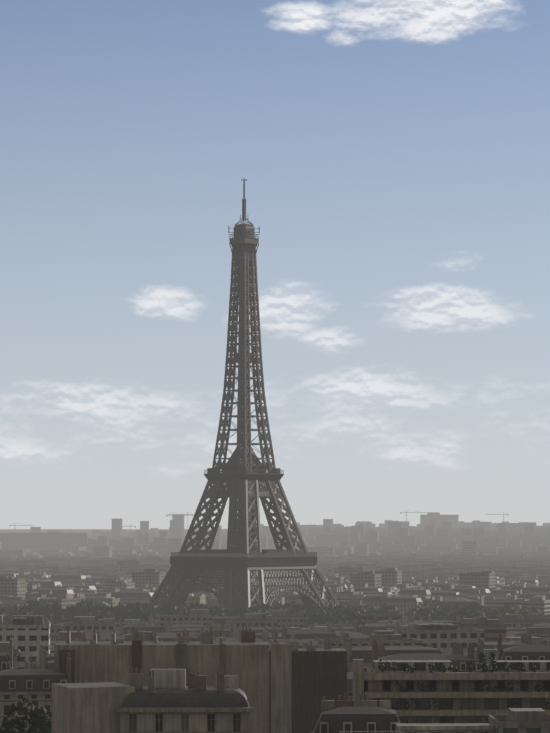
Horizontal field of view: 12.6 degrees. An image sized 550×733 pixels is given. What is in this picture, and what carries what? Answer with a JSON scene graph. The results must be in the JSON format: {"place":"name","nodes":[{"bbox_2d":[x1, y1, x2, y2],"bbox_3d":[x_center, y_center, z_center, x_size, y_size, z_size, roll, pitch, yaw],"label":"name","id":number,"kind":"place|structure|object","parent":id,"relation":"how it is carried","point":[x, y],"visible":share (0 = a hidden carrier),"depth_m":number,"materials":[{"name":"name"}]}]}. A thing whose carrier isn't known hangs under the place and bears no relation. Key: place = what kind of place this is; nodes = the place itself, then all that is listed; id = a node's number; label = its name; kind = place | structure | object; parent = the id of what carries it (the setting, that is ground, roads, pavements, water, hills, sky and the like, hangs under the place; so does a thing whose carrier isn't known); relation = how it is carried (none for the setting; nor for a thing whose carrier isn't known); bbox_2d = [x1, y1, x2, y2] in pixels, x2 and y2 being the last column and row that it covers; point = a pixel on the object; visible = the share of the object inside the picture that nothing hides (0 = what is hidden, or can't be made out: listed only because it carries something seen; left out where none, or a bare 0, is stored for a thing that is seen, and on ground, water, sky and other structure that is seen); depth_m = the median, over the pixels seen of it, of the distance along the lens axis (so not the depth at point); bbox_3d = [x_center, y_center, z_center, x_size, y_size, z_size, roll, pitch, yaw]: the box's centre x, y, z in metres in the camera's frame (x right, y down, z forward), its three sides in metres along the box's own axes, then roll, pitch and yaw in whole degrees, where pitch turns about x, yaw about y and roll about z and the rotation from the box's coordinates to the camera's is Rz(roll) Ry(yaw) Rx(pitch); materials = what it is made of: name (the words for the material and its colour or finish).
{"place":"outdoors","nodes":[
{"label":"outdoors","id":0,"kind":"place"},
{"bbox_2d":[0,529,222,533],"bbox_3d":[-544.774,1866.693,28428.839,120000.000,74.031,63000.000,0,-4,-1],"label":"ground","id":1,"kind":"structure","parent":0,"point":[88,531],"depth_m":43379.31,"materials":[{"name":"grey"}]},
{"bbox_2d":[148,178,338,610],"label":"lattice tower","id":2,"kind":"structure","parent":1,"relation":"on","point":[244,560],"depth_m":1735.93,"materials":[{"name":"metal"}]},
{"bbox_2d":[10,510,508,532],"bbox_3d":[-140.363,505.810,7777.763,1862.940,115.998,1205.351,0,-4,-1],"label":"construction cranes","id":3,"kind":"object","parent":1,"relation":"on","point":[187,514],"visible":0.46,"depth_m":7991.31,"materials":[{"name":"grey metal"}]},
{"bbox_2d":[0,512,549,732],"bbox_3d":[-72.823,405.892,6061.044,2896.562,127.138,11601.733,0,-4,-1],"label":"city buildings","id":4,"kind":"structure","parent":1,"relation":"on","point":[434,622],"depth_m":769.16,"materials":[{"name":"concrete"}]},
{"bbox_2d":[0,0,549,528],"label":"sky","id":5,"kind":"structure","parent":0,"point":[393,156],"materials":[{"name":"blue"}]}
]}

